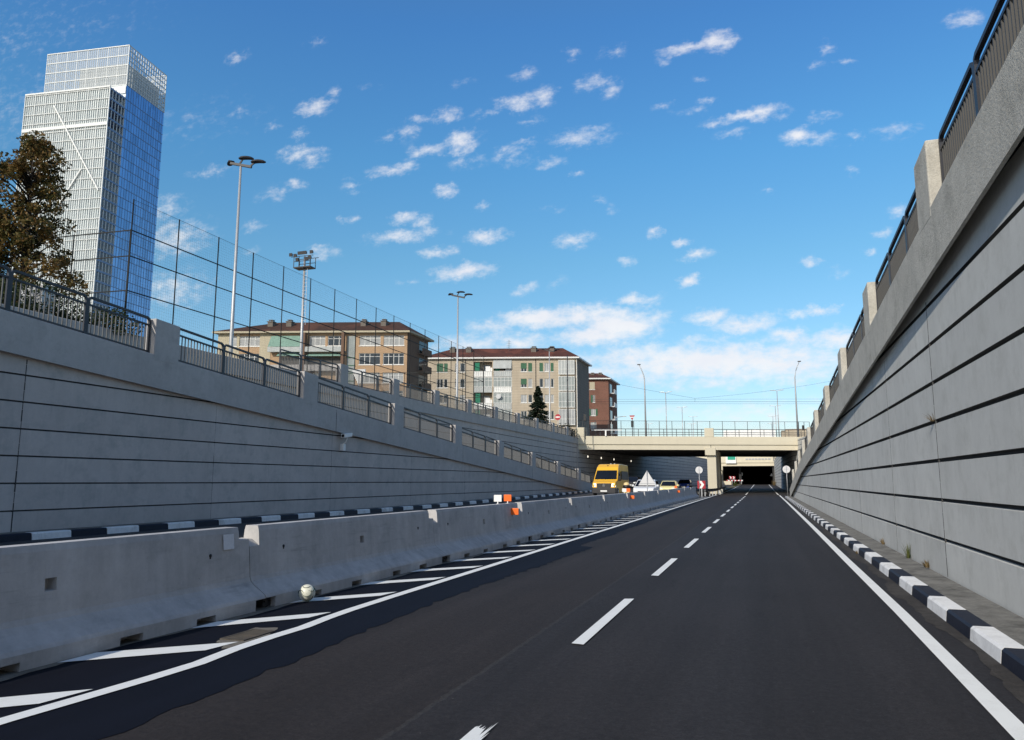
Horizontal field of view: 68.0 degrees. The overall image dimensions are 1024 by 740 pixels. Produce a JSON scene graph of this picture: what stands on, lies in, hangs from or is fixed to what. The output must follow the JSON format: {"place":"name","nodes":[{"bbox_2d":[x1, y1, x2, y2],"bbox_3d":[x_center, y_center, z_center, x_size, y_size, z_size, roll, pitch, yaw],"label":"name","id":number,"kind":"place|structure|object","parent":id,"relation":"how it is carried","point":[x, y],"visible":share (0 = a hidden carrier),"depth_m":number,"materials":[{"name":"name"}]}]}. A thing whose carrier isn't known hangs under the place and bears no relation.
{"place":"outdoors","nodes":[
{"label":"outdoors","id":0,"kind":"place"},
{"bbox_2d":[212,319,433,402],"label":"apartment block","id":1,"kind":"structure","parent":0,"point":[365,350],"depth_m":116.02,"materials":[{"name":"brown brick"}]},
{"bbox_2d":[239,354,258,363],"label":"window","id":2,"kind":"structure","parent":1,"relation":"in","point":[245,355],"depth_m":116.26,"materials":[{"name":"white glass"}]},
{"bbox_2d":[239,336,259,346],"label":"window","id":3,"kind":"structure","parent":1,"relation":"in","point":[243,342],"depth_m":116.63,"materials":[{"name":"white glass"}]},
{"bbox_2d":[309,336,324,346],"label":"window","id":4,"kind":"structure","parent":1,"relation":"in","point":[319,341],"depth_m":116.32,"materials":[{"name":"white glass"}]},
{"bbox_2d":[328,336,340,345],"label":"window","id":5,"kind":"structure","parent":1,"relation":"in","point":[330,338],"depth_m":116.24,"materials":[{"name":"white glass"}]},
{"bbox_2d":[359,353,379,364],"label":"window","id":6,"kind":"structure","parent":1,"relation":"in","point":[362,356],"depth_m":115.69,"materials":[{"name":"white glass"}]},
{"bbox_2d":[360,336,380,345],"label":"window","id":7,"kind":"structure","parent":1,"relation":"in","point":[363,342],"depth_m":116.09,"materials":[{"name":"white glass"}]},
{"bbox_2d":[382,353,403,364],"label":"window","id":8,"kind":"structure","parent":1,"relation":"in","point":[394,360],"depth_m":115.58,"materials":[{"name":"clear glass"}]},
{"bbox_2d":[383,372,402,382],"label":"window","id":9,"kind":"structure","parent":1,"relation":"in","point":[398,376],"depth_m":115.19,"materials":[{"name":"white glass"}]},
{"bbox_2d":[384,335,404,345],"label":"window","id":10,"kind":"structure","parent":1,"relation":"in","point":[397,340],"depth_m":115.98,"materials":[{"name":"white glass"}]},
{"bbox_2d":[0,483,738,545],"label":"opposite road","id":11,"kind":"structure","parent":0,"point":[241,527],"depth_m":23.71,"materials":[{"name":"grey asphalt"}]},
{"bbox_2d":[0,490,591,542],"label":"kerb","id":12,"kind":"structure","parent":11,"relation":"on","point":[14,537],"depth_m":22.04,"materials":[{"name":"white paint"}]},
{"bbox_2d":[0,309,592,532],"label":"retaining wall","id":13,"kind":"structure","parent":11,"relation":"on","point":[95,431],"depth_m":22.14,"materials":[{"name":"concrete"}]},
{"bbox_2d":[0,264,150,352],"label":"railing","id":14,"kind":"object","parent":13,"relation":"on","point":[9,276],"visible":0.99,"depth_m":18.92,"materials":[{"name":"grey metal"}]},
{"bbox_2d":[178,328,300,396],"bbox_3d":[-8.870,-0.097,25.164,0.060,1.488,6.370,-3,-9,18],"label":"railing","id":15,"kind":"object","parent":13,"relation":"on","point":[263,377],"visible":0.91,"depth_m":24.90,"materials":[{"name":"grey metal"}]},
{"bbox_2d":[340,433,351,450],"bbox_3d":[-6.739,2.882,30.578,0.379,0.727,0.560,-3,-9,18],"label":"security camera","id":16,"kind":"object","parent":13,"relation":"attached to","point":[343,445],"visible":1,"depth_m":30.55,"materials":[{"name":"white plastic"}]},
{"bbox_2d":[318,377,391,423],"bbox_3d":[-6.577,1.394,32.003,0.060,1.488,6.370,-3,-9,18],"label":"railing","id":17,"kind":"object","parent":13,"relation":"on","point":[368,401],"visible":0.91,"depth_m":31.84,"materials":[{"name":"grey metal"}]},
{"bbox_2d":[403,407,452,442],"bbox_3d":[-4.285,2.884,38.843,0.060,1.488,6.370,-3,-9,18],"label":"railing","id":18,"kind":"object","parent":13,"relation":"on","point":[444,432],"visible":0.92,"depth_m":39.16,"materials":[{"name":"grey metal"}]},
{"bbox_2d":[462,428,496,455],"bbox_3d":[-1.992,4.375,45.682,0.060,1.488,6.370,-3,-9,18],"label":"railing","id":19,"kind":"object","parent":13,"relation":"on","point":[485,445],"visible":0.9,"depth_m":45.78,"materials":[{"name":"grey metal"}]},
{"bbox_2d":[504,443,529,464],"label":"railing","id":20,"kind":"object","parent":13,"relation":"on","point":[526,457],"visible":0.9,"depth_m":52.73,"materials":[{"name":"grey metal"}]},
{"bbox_2d":[536,454,555,472],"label":"railing","id":21,"kind":"object","parent":13,"relation":"on","point":[540,464],"visible":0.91,"depth_m":59.66,"materials":[{"name":"grey metal"}]},
{"bbox_2d":[561,463,576,478],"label":"railing","id":22,"kind":"object","parent":13,"relation":"on","point":[568,472],"visible":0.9,"depth_m":66.35,"materials":[{"name":"grey metal"}]},
{"bbox_2d":[581,470,590,482],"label":"railing","id":23,"kind":"object","parent":13,"relation":"on","point":[586,478],"visible":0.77,"depth_m":72.56,"materials":[{"name":"grey metal"}]},
{"bbox_2d":[591,463,628,495],"bbox_3d":[8.456,9.374,64.669,2.520,2.750,6.675,-3,-9,18],"label":"delivery van","id":24,"kind":"object","parent":11,"relation":"on","point":[610,478],"visible":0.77,"depth_m":62.66,"materials":[{"name":"yellow paint"}]},
{"bbox_2d":[628,476,640,486],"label":"black car","id":25,"kind":"object","parent":11,"relation":"on","point":[633,479],"visible":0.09,"depth_m":93.22,"materials":[{"name":"paint"}]},
{"bbox_2d":[575,436,707,484],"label":"retaining wall","id":26,"kind":"structure","parent":11,"relation":"on","point":[661,469],"depth_m":140.02,"materials":[{"name":"concrete"}]},
{"bbox_2d":[632,480,659,491],"bbox_3d":[11.523,10.184,64.904,2.250,1.615,4.265,-3,-9,18],"label":"white car","id":27,"kind":"object","parent":11,"relation":"on","point":[638,488],"visible":0.34,"depth_m":63.78,"materials":[{"name":"paint"}]},
{"bbox_2d":[660,481,678,489],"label":"cream car","id":28,"kind":"object","parent":11,"relation":"on","point":[664,485],"visible":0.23,"depth_m":77.06,"materials":[{"name":"yellow paint"}]},
{"bbox_2d":[677,480,691,487],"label":"blue car","id":29,"kind":"object","parent":11,"relation":"on","point":[684,483],"visible":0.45,"depth_m":107.00,"materials":[{"name":"paint"}]},
{"bbox_2d":[0,0,1006,436],"label":"sky","id":30,"kind":"structure","parent":0,"point":[707,196],"materials":[{"name":"blue"}]},
{"bbox_2d":[427,343,591,435],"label":"apartment block","id":31,"kind":"structure","parent":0,"point":[514,378],"depth_m":146.97,"materials":[{"name":"beige brick"}]},
{"bbox_2d":[0,490,1023,645],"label":"pavement","id":32,"kind":"structure","parent":0,"point":[1008,623],"depth_m":11.71,"materials":[{"name":"grey concrete"}]},
{"bbox_2d":[783,466,789,495],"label":"round sign","id":33,"kind":"object","parent":32,"relation":"on","point":[786,469],"visible":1,"depth_m":78.92,"materials":[{"name":"metal"}]},
{"bbox_2d":[902,541,910,557],"bbox_3d":[7.803,3.545,14.984,0.285,0.331,0.225,6,-10,-36],"label":"weed tuft","id":34,"kind":"object","parent":32,"relation":"on","point":[908,554],"visible":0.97,"depth_m":14.98,"materials":[{"name":"green plant"}]},
{"bbox_2d":[790,25,1023,617],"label":"retaining wall","id":35,"kind":"structure","parent":32,"relation":"on","point":[889,463],"depth_m":11.09,"materials":[{"name":"concrete"}]},
{"bbox_2d":[818,399,823,422],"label":"railing","id":36,"kind":"object","parent":35,"relation":"on","point":[820,413],"visible":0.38,"depth_m":35.18,"materials":[{"name":"grey metal"}]},
{"bbox_2d":[829,365,838,401],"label":"railing","id":37,"kind":"object","parent":35,"relation":"on","point":[833,387],"visible":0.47,"depth_m":28.58,"materials":[{"name":"grey metal"}]},
{"bbox_2d":[846,308,864,368],"bbox_3d":[9.717,-0.800,21.280,0.060,1.408,6.010,-3,-9,18],"label":"railing","id":38,"kind":"object","parent":35,"relation":"on","point":[856,341],"visible":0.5,"depth_m":21.77,"materials":[{"name":"grey metal"}]},
{"bbox_2d":[875,189,918,310],"bbox_3d":[7.549,-2.150,14.804,0.060,1.421,6.010,-3,-9,18],"label":"railing","id":39,"kind":"object","parent":35,"relation":"on","point":[897,255],"visible":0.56,"depth_m":14.79,"materials":[{"name":"grey metal"}]},
{"bbox_2d":[938,0,1023,182],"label":"railing","id":40,"kind":"object","parent":35,"relation":"on","point":[984,70],"visible":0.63,"depth_m":9.12,"materials":[{"name":"grey metal"}]},
{"bbox_2d":[98,483,1023,739],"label":"road","id":41,"kind":"structure","parent":0,"point":[762,611],"depth_m":6.99,"materials":[{"name":"black asphalt"}]},
{"bbox_2d":[0,497,711,739],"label":"sealed strip","id":42,"kind":"object","parent":41,"relation":"on","point":[112,713],"visible":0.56,"depth_m":7.21,"materials":[{"name":"black asphalt"}]},
{"bbox_2d":[217,627,277,648],"bbox_3d":[-2.808,2.840,8.069,0.518,0.019,1.110,0,-8,0],"label":"drain grate","id":43,"kind":"object","parent":42,"relation":"on","point":[247,636],"visible":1,"depth_m":8.07,"materials":[{"name":"metal"}]},
{"bbox_2d":[0,497,699,680],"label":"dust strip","id":44,"kind":"object","parent":42,"relation":"on","point":[5,675],"visible":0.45,"depth_m":9.25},
{"bbox_2d":[0,527,265,671],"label":"concrete barrier","id":45,"kind":"object","parent":44,"relation":"on","point":[64,600],"visible":1,"depth_m":7.87,"materials":[{"name":"grey concrete"}]},
{"bbox_2d":[239,510,445,606],"bbox_3d":[-2.687,3.028,12.920,0.860,1.055,5.970,-3,-9,18],"label":"concrete barrier","id":46,"kind":"object","parent":44,"relation":"on","point":[288,560],"visible":0.93,"depth_m":11.95,"materials":[{"name":"grey concrete"}]},
{"bbox_2d":[427,503,529,560],"bbox_3d":[-0.824,3.856,18.564,0.860,1.055,5.970,-3,-9,18],"label":"concrete barrier","id":47,"kind":"object","parent":44,"relation":"on","point":[460,532],"visible":0.87,"depth_m":17.79,"materials":[{"name":"grey concrete"}]},
{"bbox_2d":[494,495,501,503],"bbox_3d":[-0.380,3.454,20.257,0.220,0.240,0.060,-3,-9,18],"label":"reflector paddle","id":48,"kind":"object","parent":47,"relation":"on","point":[497,498],"visible":0.98,"depth_m":20.25,"materials":[{"name":"white plastic"}]},
{"bbox_2d":[511,508,518,514],"bbox_3d":[0.075,3.833,20.567,0.220,0.180,0.028,-3,-9,18],"label":"reflector paddle","id":49,"kind":"object","parent":47,"relation":"attached to","point":[514,511],"visible":1,"depth_m":20.55,"materials":[{"name":"plastic"}]},
{"bbox_2d":[515,498,578,539],"bbox_3d":[1.039,4.683,24.207,0.860,1.055,5.970,-3,-9,18],"label":"concrete barrier","id":50,"kind":"object","parent":44,"relation":"on","point":[544,518],"visible":0.88,"depth_m":23.62,"materials":[{"name":"grey concrete"}]},
{"bbox_2d":[569,495,610,527],"bbox_3d":[2.902,5.510,29.850,0.860,1.055,5.970,-3,-9,18],"label":"concrete barrier","id":51,"kind":"object","parent":44,"relation":"on","point":[587,510],"visible":0.8,"depth_m":29.37,"materials":[{"name":"grey concrete"}]},
{"bbox_2d":[602,493,633,519],"bbox_3d":[4.766,6.337,35.493,0.860,1.055,5.970,-3,-9,18],"label":"concrete barrier","id":52,"kind":"object","parent":44,"relation":"on","point":[616,506],"visible":0.84,"depth_m":35.08,"materials":[{"name":"grey concrete"}]},
{"bbox_2d":[626,492,649,513],"bbox_3d":[6.629,7.164,41.136,0.860,1.055,5.970,-3,-9,18],"label":"concrete barrier","id":53,"kind":"object","parent":44,"relation":"on","point":[636,504],"visible":0.77,"depth_m":40.87,"materials":[{"name":"grey concrete"}]},
{"bbox_2d":[642,490,662,509],"bbox_3d":[8.492,7.992,46.779,0.860,1.055,5.970,-3,-9,18],"label":"concrete barrier","id":54,"kind":"object","parent":44,"relation":"on","point":[652,500],"visible":0.77,"depth_m":46.36,"materials":[{"name":"grey concrete"}]},
{"bbox_2d":[655,490,672,506],"bbox_3d":[10.355,8.819,52.422,0.860,1.055,5.970,-3,-9,18],"label":"concrete barrier","id":55,"kind":"object","parent":44,"relation":"on","point":[664,499],"visible":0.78,"depth_m":52.03,"materials":[{"name":"grey concrete"}]},
{"bbox_2d":[666,489,680,503],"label":"concrete barrier","id":56,"kind":"object","parent":44,"relation":"on","point":[673,496],"visible":0.72,"depth_m":57.67,"materials":[{"name":"grey concrete"}]},
{"bbox_2d":[677,488,687,501],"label":"concrete barrier","id":57,"kind":"object","parent":44,"relation":"on","point":[682,496],"visible":0.59,"depth_m":63.66,"materials":[{"name":"grey concrete"}]},
{"bbox_2d":[684,488,693,499],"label":"concrete barrier","id":58,"kind":"object","parent":44,"relation":"on","point":[688,495],"visible":0.64,"depth_m":69.07,"materials":[{"name":"grey concrete"}]},
{"bbox_2d":[689,487,698,498],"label":"concrete barrier","id":59,"kind":"object","parent":44,"relation":"on","point":[693,493],"visible":0.58,"depth_m":74.61,"materials":[{"name":"grey concrete"}]},
{"bbox_2d":[0,498,703,706],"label":"hatch marking","id":60,"kind":"object","parent":42,"relation":"on","point":[23,700],"visible":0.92,"depth_m":7.61,"materials":[{"name":"white paint"}]},
{"bbox_2d":[298,584,315,600],"bbox_3d":[-2.837,3.082,10.507,0.229,0.224,0.231,-3,-9,18],"label":"football","id":61,"kind":"object","parent":60,"relation":"on","point":[306,592],"visible":1,"depth_m":10.44,"materials":[{"name":"white leather"}]},
{"bbox_2d":[0,495,715,724],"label":"edge line","id":62,"kind":"object","parent":42,"relation":"on","point":[54,705],"visible":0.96,"depth_m":7.34,"materials":[{"name":"white paint"}]},
{"bbox_2d":[460,496,745,739],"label":"lane marking","id":63,"kind":"object","parent":41,"relation":"on","point":[474,733],"visible":0.94,"depth_m":8.84,"materials":[{"name":"white paint"}]},
{"bbox_2d":[697,481,705,496],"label":"chevron board","id":64,"kind":"object","parent":41,"relation":"on","point":[702,484],"visible":0.96,"depth_m":82.44,"materials":[{"name":"red metal"}]},
{"bbox_2d":[700,486,725,495],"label":"guard rail","id":65,"kind":"object","parent":41,"relation":"on","point":[711,490],"visible":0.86,"depth_m":87.02,"materials":[{"name":"metal"}]},
{"bbox_2d":[774,436,805,490],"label":"retaining wall","id":66,"kind":"structure","parent":41,"relation":"on","point":[782,479],"depth_m":123.98,"materials":[{"name":"concrete"}]},
{"bbox_2d":[779,495,1023,739],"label":"edge line","id":67,"kind":"object","parent":41,"relation":"on","point":[1011,723],"visible":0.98,"depth_m":7.01,"materials":[{"name":"white paint"}]},
{"bbox_2d":[783,497,1023,703],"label":"gutter","id":68,"kind":"object","parent":41,"relation":"on","point":[1013,684],"visible":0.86,"depth_m":8.94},
{"bbox_2d":[785,496,1023,680],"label":"kerb","id":69,"kind":"structure","parent":41,"relation":"on","point":[1004,650],"depth_m":9.12,"materials":[{"name":"white paint"}]},
{"bbox_2d":[589,373,619,435],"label":"apartment block","id":70,"kind":"structure","parent":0,"point":[602,400],"depth_m":172.56,"materials":[{"name":"red brick"}]},
{"bbox_2d":[589,409,597,415],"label":"window","id":71,"kind":"structure","parent":70,"relation":"in","point":[592,412],"depth_m":172.03,"materials":[{"name":"glass"}]},
{"bbox_2d":[639,471,655,490],"bbox_3d":[8.181,7.236,45.867,1.080,2.325,0.084,-3,-9,18],"label":"triangle sign","id":72,"kind":"object","parent":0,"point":[647,479],"visible":0.81,"depth_m":45.97,"materials":[{"name":"metal"}]},
{"bbox_2d":[723,430,775,436],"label":"building","id":73,"kind":"structure","parent":0,"point":[767,434],"depth_m":237.34,"materials":[{"name":"white concrete"}]},
{"label":"ground","id":74,"kind":"structure","parent":0,"visible":0},
{"bbox_2d":[0,226,16,285],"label":"tree","id":75,"kind":"object","parent":74,"relation":"on","point":[8,247],"visible":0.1,"depth_m":31.64,"materials":[{"name":"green plant"}]},
{"bbox_2d":[0,274,52,313],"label":"shrub","id":76,"kind":"object","parent":74,"relation":"on","point":[22,298],"visible":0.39,"depth_m":25.86,"materials":[{"name":"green plant"}]},
{"bbox_2d":[21,284,54,314],"bbox_3d":[-17.013,-2.229,27.150,1.000,1.586,0.515,-3,-9,18],"label":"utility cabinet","id":77,"kind":"object","parent":74,"relation":"on","point":[38,297],"visible":0.23,"depth_m":26.97,"materials":[{"name":"metal"}]},
{"bbox_2d":[12,280,75,319],"bbox_3d":[-17.043,-2.186,27.488,2.762,1.731,2.069,-3,-9,18],"label":"shrub","id":78,"kind":"object","parent":74,"relation":"on","point":[56,305],"visible":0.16,"depth_m":27.17,"materials":[{"name":"green plant"}]},
{"bbox_2d":[0,130,91,321],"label":"tree","id":79,"kind":"object","parent":74,"relation":"on","point":[29,236],"visible":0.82,"depth_m":31.53,"materials":[{"name":"green plant"}]},
{"bbox_2d":[11,229,130,314],"bbox_3d":[-26.178,-3.279,39.857,14.049,7.350,0.063,-2,-9,14],"label":"net fence","id":80,"kind":"object","parent":74,"relation":"on","point":[71,269],"visible":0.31,"depth_m":38.87,"materials":[{"name":"grey metal"}]},
{"bbox_2d":[9,45,166,336],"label":"skyscraper","id":81,"kind":"structure","parent":74,"relation":"on","point":[97,114],"depth_m":295.95,"materials":[{"name":"grey"}]},
{"bbox_2d":[64,299,143,336],"bbox_3d":[-15.582,-1.857,28.937,2.982,1.477,2.087,-3,-9,18],"label":"shrub","id":82,"kind":"object","parent":74,"relation":"on","point":[115,310],"visible":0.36,"depth_m":28.68,"materials":[{"name":"green plant"}]},
{"bbox_2d":[227,156,265,356],"bbox_3d":[-13.641,-5.410,37.889,2.344,10.995,0.634,-3,-9,18],"label":"street lamp","id":83,"kind":"object","parent":74,"relation":"on","point":[241,158],"visible":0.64,"depth_m":37.92,"materials":[{"name":"metal"}]},
{"bbox_2d":[1,304,577,469],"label":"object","id":84,"kind":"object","parent":74,"relation":"on","point":[553,445],"depth_m":56.13,"materials":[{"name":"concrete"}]},
{"bbox_2d":[279,349,337,381],"bbox_3d":[-10.886,-0.165,41.001,0.060,1.079,5.570,-3,-9,18],"label":"railing","id":85,"kind":"object","parent":84,"relation":"on","point":[300,366],"visible":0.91,"depth_m":40.83,"materials":[{"name":"grey metal"}]},
{"bbox_2d":[348,367,391,393],"bbox_3d":[-8.843,0.738,47.159,0.060,1.079,5.770,-3,-9,18],"label":"railing","id":86,"kind":"object","parent":84,"relation":"on","point":[365,380],"visible":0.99,"depth_m":46.89,"materials":[{"name":"grey metal"}]},
{"bbox_2d":[399,382,432,403],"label":"railing","id":87,"kind":"object","parent":84,"relation":"on","point":[411,393],"visible":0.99,"depth_m":53.55,"materials":[{"name":"grey metal"}]},
{"bbox_2d":[440,393,465,411],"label":"railing","id":88,"kind":"object","parent":84,"relation":"on","point":[448,400],"visible":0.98,"depth_m":59.87,"materials":[{"name":"grey metal"}]},
{"bbox_2d":[472,401,492,417],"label":"railing","id":89,"kind":"object","parent":84,"relation":"on","point":[477,411],"visible":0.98,"depth_m":66.23,"materials":[{"name":"grey metal"}]},
{"bbox_2d":[498,408,515,422],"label":"railing","id":90,"kind":"object","parent":84,"relation":"on","point":[502,414],"visible":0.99,"depth_m":71.94,"materials":[{"name":"grey metal"}]},
{"bbox_2d":[520,414,534,427],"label":"railing","id":91,"kind":"object","parent":84,"relation":"on","point":[522,420],"visible":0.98,"depth_m":78.61,"materials":[{"name":"grey metal"}]},
{"bbox_2d":[539,420,550,431],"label":"railing","id":92,"kind":"object","parent":84,"relation":"on","point":[545,426],"visible":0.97,"depth_m":85.14,"materials":[{"name":"grey metal"}]},
{"bbox_2d":[555,424,565,434],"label":"railing","id":93,"kind":"object","parent":84,"relation":"on","point":[560,430],"visible":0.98,"depth_m":91.38,"materials":[{"name":"grey metal"}]},
{"bbox_2d":[289,250,318,370],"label":"floodlight mast","id":94,"kind":"object","parent":74,"relation":"on","point":[304,267],"visible":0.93,"depth_m":89.43,"materials":[{"name":"metal"}]},
{"bbox_2d":[124,199,483,414],"bbox_3d":[-11.299,-0.764,62.528,0.070,8.950,51.761,-3,-9,18],"label":"net fence","id":95,"kind":"object","parent":74,"relation":"on","point":[280,336],"visible":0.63,"depth_m":50.59,"materials":[{"name":"grey metal"}]},
{"bbox_2d":[353,370,483,412],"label":"net fence","id":96,"kind":"object","parent":74,"relation":"on","point":[435,379],"visible":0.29,"depth_m":88.37,"materials":[{"name":"grey metal"}]},
{"bbox_2d":[448,291,472,396],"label":"street lamp","id":97,"kind":"object","parent":74,"relation":"on","point":[458,292],"visible":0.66,"depth_m":65.45,"materials":[{"name":"metal"}]},
{"bbox_2d":[524,386,551,429],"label":"conifer","id":98,"kind":"object","parent":74,"relation":"on","point":[538,410],"visible":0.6,"depth_m":100.22,"materials":[{"name":"green plant"}]},
{"bbox_2d":[542,347,559,423],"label":"street lamp","id":99,"kind":"object","parent":74,"relation":"on","point":[549,377],"visible":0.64,"depth_m":93.43,"materials":[{"name":"metal"}]},
{"bbox_2d":[567,355,568,427],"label":"catenary pole","id":100,"kind":"object","parent":74,"relation":"on","point":[567,396],"visible":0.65,"depth_m":98.07,"materials":[{"name":"metal"}]},
{"bbox_2d":[576,427,801,493],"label":"road bridge","id":101,"kind":"structure","parent":74,"relation":"on","point":[711,448],"depth_m":100.43,"materials":[{"name":"beige paint"}]},
{"bbox_2d":[637,364,646,435],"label":"street lamp","id":102,"kind":"object","parent":101,"relation":"on","point":[644,399],"visible":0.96,"depth_m":105.21,"materials":[{"name":"metal"}]},
{"bbox_2d":[578,420,809,436],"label":"fence","id":103,"kind":"object","parent":101,"relation":"on","point":[697,429],"visible":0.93,"depth_m":101.38,"materials":[{"name":"metal"}]},
{"bbox_2d":[586,428,805,436],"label":"bridge railing","id":104,"kind":"object","parent":101,"relation":"on","point":[701,432],"visible":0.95,"depth_m":100.76,"materials":[{"name":"grey metal"}]},
{"bbox_2d":[794,361,800,436],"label":"street lamp","id":105,"kind":"object","parent":101,"relation":"on","point":[796,399],"visible":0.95,"depth_m":108.14,"materials":[{"name":"metal"}]},
{"bbox_2d":[700,457,775,484],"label":"tunnel portal","id":106,"kind":"object","parent":74,"relation":"on","point":[756,469],"visible":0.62,"depth_m":239.50,"materials":[{"name":"beige paint"}]},
{"bbox_2d":[726,457,735,462],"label":"direction sign","id":107,"kind":"object","parent":106,"relation":"attached to","point":[730,459],"visible":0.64,"depth_m":211.82,"materials":[{"name":"white metal"}]},
{"bbox_2d":[781,430,806,436],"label":"building","id":108,"kind":"structure","parent":74,"relation":"on","point":[792,433],"depth_m":189.31,"materials":[{"name":"beige stone"}]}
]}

